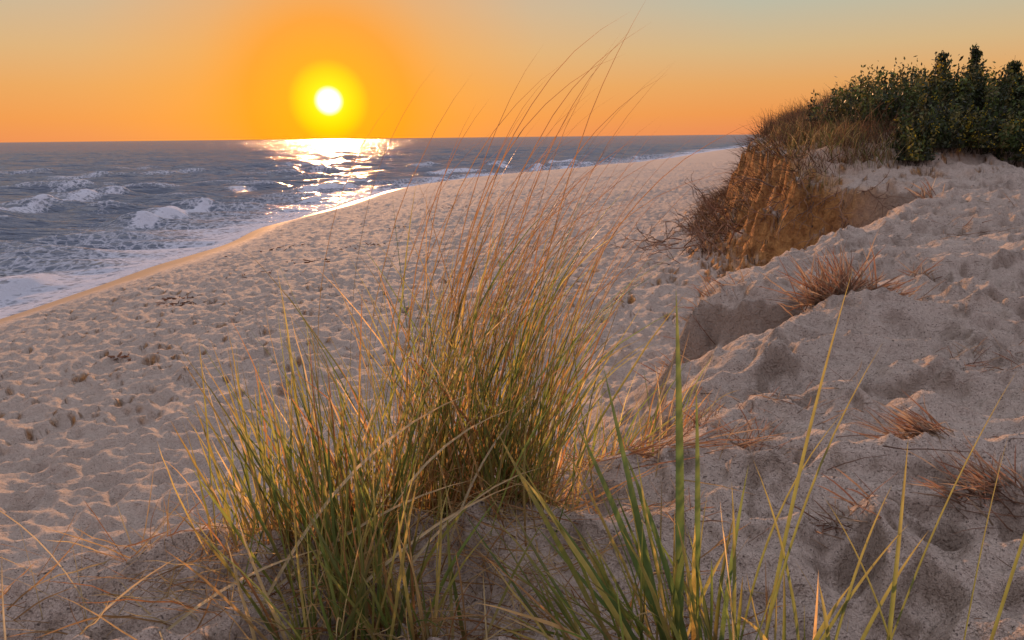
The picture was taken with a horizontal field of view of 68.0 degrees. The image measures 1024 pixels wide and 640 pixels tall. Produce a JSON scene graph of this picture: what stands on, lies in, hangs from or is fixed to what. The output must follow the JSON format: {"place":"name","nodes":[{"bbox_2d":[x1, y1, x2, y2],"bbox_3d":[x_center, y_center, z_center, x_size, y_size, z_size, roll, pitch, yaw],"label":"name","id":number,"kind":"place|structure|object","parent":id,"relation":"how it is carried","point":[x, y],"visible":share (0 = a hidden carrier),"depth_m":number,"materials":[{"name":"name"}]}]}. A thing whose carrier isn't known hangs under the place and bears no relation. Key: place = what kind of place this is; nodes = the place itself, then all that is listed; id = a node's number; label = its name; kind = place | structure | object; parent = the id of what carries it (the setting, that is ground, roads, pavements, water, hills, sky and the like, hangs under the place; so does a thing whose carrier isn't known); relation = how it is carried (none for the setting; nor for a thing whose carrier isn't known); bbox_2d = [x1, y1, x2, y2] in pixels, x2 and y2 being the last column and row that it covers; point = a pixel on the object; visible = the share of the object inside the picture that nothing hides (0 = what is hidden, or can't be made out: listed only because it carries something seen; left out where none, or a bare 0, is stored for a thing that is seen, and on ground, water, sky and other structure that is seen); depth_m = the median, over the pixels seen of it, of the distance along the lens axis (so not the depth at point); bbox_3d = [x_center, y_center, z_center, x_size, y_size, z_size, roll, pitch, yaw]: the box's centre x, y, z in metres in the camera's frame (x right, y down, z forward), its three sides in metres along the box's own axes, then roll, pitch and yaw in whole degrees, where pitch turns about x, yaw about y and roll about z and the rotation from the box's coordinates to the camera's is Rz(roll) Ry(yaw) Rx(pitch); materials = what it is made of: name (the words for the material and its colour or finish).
{"place":"outdoors","nodes":[
{"label":"outdoors","id":0,"kind":"place"},
{"bbox_2d":[0,147,746,588],"bbox_3d":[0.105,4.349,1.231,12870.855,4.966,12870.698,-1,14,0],"label":"beach sand","id":1,"kind":"structure","parent":0,"point":[84,417],"depth_m":11.06,"materials":[{"name":"beige sand"}]},
{"bbox_2d":[108,205,466,362],"bbox_3d":[-5.861,-1.863,20.575,5.483,0.746,21.232,2,14,9],"label":"seaweed","id":2,"kind":"object","parent":1,"relation":"on","point":[120,353],"visible":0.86,"depth_m":14.80,"materials":[{"name":"brown plant"}]},
{"bbox_2d":[607,173,773,264],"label":"fallen branches","id":3,"kind":"object","parent":1,"relation":"on","point":[699,230],"visible":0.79,"depth_m":15.08,"materials":[{"name":"brown wood"}]},
{"bbox_2d":[0,134,758,318],"bbox_3d":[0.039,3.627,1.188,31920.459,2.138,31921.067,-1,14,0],"label":"ocean water","id":4,"kind":"structure","parent":0,"point":[77,217],"depth_m":64.92,"materials":[{"name":"liquid"}]},
{"bbox_2d":[0,109,1023,639],"bbox_3d":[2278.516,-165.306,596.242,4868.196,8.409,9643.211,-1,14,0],"label":"sand dune","id":5,"kind":"structure","parent":0,"point":[764,345],"depth_m":2.54,"materials":[{"name":"beige sand"}]},
{"bbox_2d":[157,272,542,639],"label":"beach grass","id":6,"kind":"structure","parent":5,"relation":"on","point":[334,556],"depth_m":1.78,"materials":[{"name":"green plant"}]},
{"bbox_2d":[0,388,848,639],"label":"dry grass stems","id":7,"kind":"object","parent":5,"relation":"on","point":[287,559],"visible":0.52,"depth_m":1.84,"materials":[{"name":"plant"}]},
{"bbox_2d":[243,2,768,566],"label":"beach grass","id":8,"kind":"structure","parent":5,"relation":"on","point":[517,434],"depth_m":2.09,"materials":[{"name":"plant"}]},
{"bbox_2d":[464,296,818,639],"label":"beach grass","id":9,"kind":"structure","parent":5,"relation":"on","point":[620,614],"depth_m":1.61,"materials":[{"name":"green plant"}]},
{"bbox_2d":[558,335,733,470],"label":"beach grass","id":10,"kind":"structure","parent":5,"relation":"on","point":[646,429],"depth_m":2.80,"materials":[{"name":"brown plant"}]},
{"bbox_2d":[567,410,791,471],"bbox_3d":[0.532,0.483,2.664,0.735,0.326,0.606,12,18,41],"label":"dry grass tuft","id":11,"kind":"object","parent":5,"relation":"on","point":[648,454],"visible":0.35,"depth_m":2.61,"materials":[{"name":"plant"}]},
{"bbox_2d":[614,267,752,409],"bbox_3d":[1.366,0.150,5.688,0.929,1.180,0.805,-7,15,-26],"label":"dry grass tuft","id":12,"kind":"object","parent":5,"relation":"on","point":[715,281],"visible":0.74,"depth_m":5.60,"materials":[{"name":"plant"}]},
{"bbox_2d":[624,476,769,542],"bbox_3d":[0.512,0.547,2.126,0.441,0.130,0.293,-1,14,0],"label":"dry grass tuft","id":13,"kind":"object","parent":5,"relation":"on","point":[659,509],"visible":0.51,"depth_m":2.12,"materials":[{"name":"plant"}]},
{"bbox_2d":[673,391,722,434],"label":"dry grass tuft","id":14,"kind":"object","parent":5,"relation":"on","point":[699,417],"visible":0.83,"depth_m":3.03,"materials":[{"name":"plant"}]},
{"bbox_2d":[701,396,799,457],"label":"dry grass tuft","id":15,"kind":"object","parent":5,"relation":"on","point":[750,443],"visible":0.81,"depth_m":2.74,"materials":[{"name":"plant"}]},
{"bbox_2d":[699,362,869,425],"bbox_3d":[1.133,0.311,3.203,0.722,0.244,0.490,2,14,10],"label":"dry grass tuft","id":16,"kind":"object","parent":5,"relation":"on","point":[765,396],"visible":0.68,"depth_m":3.16,"materials":[{"name":"plant"}]},
{"bbox_2d":[675,65,953,253],"bbox_3d":[9.707,-6.420,26.667,5.863,4.558,32.642,4,14,19],"label":"beach brush","id":17,"kind":"object","parent":5,"relation":"on","point":[770,123],"visible":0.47,"depth_m":15.07,"materials":[{"name":"brown plant"}]},
{"bbox_2d":[621,229,1014,635],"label":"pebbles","id":18,"kind":"object","parent":5,"relation":"on","point":[820,614],"visible":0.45,"depth_m":2.31,"materials":[{"name":"grey stone"}]},
{"bbox_2d":[732,141,913,248],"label":"exposed roots","id":19,"kind":"object","parent":5,"relation":"on","point":[811,207],"visible":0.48,"depth_m":11.76,"materials":[{"name":"brown plant"}]},
{"bbox_2d":[757,228,901,316],"bbox_3d":[1.972,-0.178,4.831,0.851,0.854,1.037,3,14,16],"label":"dry grass tuft","id":20,"kind":"object","parent":5,"relation":"on","point":[825,289],"visible":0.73,"depth_m":4.81,"materials":[{"name":"plant"}]},
{"bbox_2d":[781,468,892,548],"bbox_3d":[0.973,0.544,2.148,0.352,0.188,0.244,-1,14,0],"label":"dry grass tuft","id":21,"kind":"object","parent":5,"relation":"on","point":[837,515],"visible":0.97,"depth_m":2.19,"materials":[{"name":"plant"}]},
{"bbox_2d":[805,71,899,122],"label":"bayberry shrub","id":22,"kind":"object","parent":5,"relation":"on","point":[845,98],"visible":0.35,"depth_m":14.97,"materials":[{"name":"green plant"}]},
{"bbox_2d":[690,185,1023,620],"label":"twig litter","id":23,"kind":"object","parent":5,"relation":"on","point":[895,434],"visible":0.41,"depth_m":2.46,"materials":[{"name":"brown plant"}]},
{"bbox_2d":[750,87,968,201],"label":"dune grass","id":24,"kind":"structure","parent":5,"relation":"on","point":[814,139],"depth_m":13.33,"materials":[{"name":"plant"}]},
{"bbox_2d":[731,270,1023,639],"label":"beach grass","id":25,"kind":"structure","parent":5,"relation":"on","point":[842,609],"depth_m":1.59,"materials":[{"name":"green plant"}]},
{"bbox_2d":[831,55,949,108],"bbox_3d":[7.937,-4.890,15.733,2.603,1.144,2.251,-1,14,0],"label":"bayberry shrub","id":26,"kind":"object","parent":5,"relation":"on","point":[879,75],"visible":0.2,"depth_m":15.69,"materials":[{"name":"green plant"}]},
{"bbox_2d":[836,270,946,299],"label":"dry grass tuft","id":27,"kind":"object","parent":5,"relation":"on","point":[887,284],"visible":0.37,"depth_m":4.71,"materials":[{"name":"plant"}]},
{"bbox_2d":[843,70,954,125],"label":"bayberry shrub","id":28,"kind":"object","parent":5,"relation":"on","point":[919,94],"visible":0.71,"depth_m":13.48,"materials":[{"name":"green plant"}]},
{"bbox_2d":[846,390,954,447],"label":"dry grass tuft","id":29,"kind":"object","parent":5,"relation":"on","point":[913,421],"visible":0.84,"depth_m":2.62,"materials":[{"name":"plant"}]},
{"bbox_2d":[892,115,939,166],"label":"bayberry shrub","id":30,"kind":"object","parent":5,"relation":"on","point":[914,152],"visible":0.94,"depth_m":12.10,"materials":[{"name":"green plant"}]},
{"bbox_2d":[900,257,947,281],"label":"dry grass tuft","id":31,"kind":"object","parent":5,"relation":"on","point":[914,272],"visible":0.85,"depth_m":5.38,"materials":[{"name":"plant"}]},
{"bbox_2d":[903,172,944,198],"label":"dry grass tuft","id":32,"kind":"object","parent":5,"relation":"on","point":[924,193],"visible":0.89,"depth_m":8.96,"materials":[{"name":"plant"}]},
{"bbox_2d":[887,91,962,152],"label":"bayberry shrub","id":33,"kind":"object","parent":5,"relation":"on","point":[942,136],"visible":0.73,"depth_m":12.30,"materials":[{"name":"green plant"}]},
{"bbox_2d":[930,50,951,89],"bbox_3d":[8.095,-4.527,14.366,0.428,1.114,0.480,-9,16,-31],"label":"young cedar tree","id":34,"kind":"object","parent":5,"relation":"on","point":[945,55],"visible":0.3,"depth_m":14.25,"materials":[{"name":"green plant"}]},
{"bbox_2d":[902,431,1023,535],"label":"dry grass tuft","id":35,"kind":"object","parent":5,"relation":"on","point":[986,486],"visible":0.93,"depth_m":2.23,"materials":[{"name":"plant"}]},
{"bbox_2d":[903,52,1023,115],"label":"bayberry shrub","id":36,"kind":"object","parent":5,"relation":"on","point":[948,85],"visible":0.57,"depth_m":13.62,"materials":[{"name":"green plant"}]},
{"bbox_2d":[918,215,1017,239],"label":"dry grass tuft","id":37,"kind":"object","parent":5,"relation":"on","point":[969,230],"visible":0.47,"depth_m":6.95,"materials":[{"name":"plant"}]},
{"bbox_2d":[931,59,1014,104],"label":"bayberry shrub","id":38,"kind":"object","parent":5,"relation":"on","point":[982,74],"visible":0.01,"depth_m":15.80,"materials":[{"name":"green plant"}]},
{"bbox_2d":[964,44,985,102],"bbox_3d":[8.696,-4.487,14.349,0.414,1.450,0.370,8,16,32],"label":"young cedar tree","id":39,"kind":"object","parent":5,"relation":"on","point":[976,53],"visible":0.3,"depth_m":14.23,"materials":[{"name":"green plant"}]},
{"bbox_2d":[935,328,1023,382],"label":"dry grass tuft","id":40,"kind":"object","parent":5,"relation":"on","point":[958,354],"visible":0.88,"depth_m":3.56,"materials":[{"name":"plant"}]},
{"bbox_2d":[939,92,1020,153],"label":"bush","id":41,"kind":"object","parent":5,"relation":"on","point":[975,136],"visible":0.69,"depth_m":12.45,"materials":[{"name":"green plant"}]},
{"bbox_2d":[954,53,1023,124],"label":"bayberry shrub","id":42,"kind":"object","parent":5,"relation":"on","point":[1020,102],"visible":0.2,"depth_m":13.96,"materials":[{"name":"green plant"}]},
{"bbox_2d":[977,103,1023,166],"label":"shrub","id":43,"kind":"object","parent":5,"relation":"on","point":[1017,139],"visible":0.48,"depth_m":12.65,"materials":[{"name":"green plant"}]},
{"bbox_2d":[1001,60,1023,119],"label":"young cedar tree","id":44,"kind":"object","parent":5,"relation":"on","point":[1016,66],"visible":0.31,"depth_m":14.18,"materials":[{"name":"green plant"}]},
{"bbox_2d":[0,0,1023,141],"label":"sky","id":45,"kind":"structure","parent":0,"point":[71,70],"materials":[{"name":"orange"}]}
]}

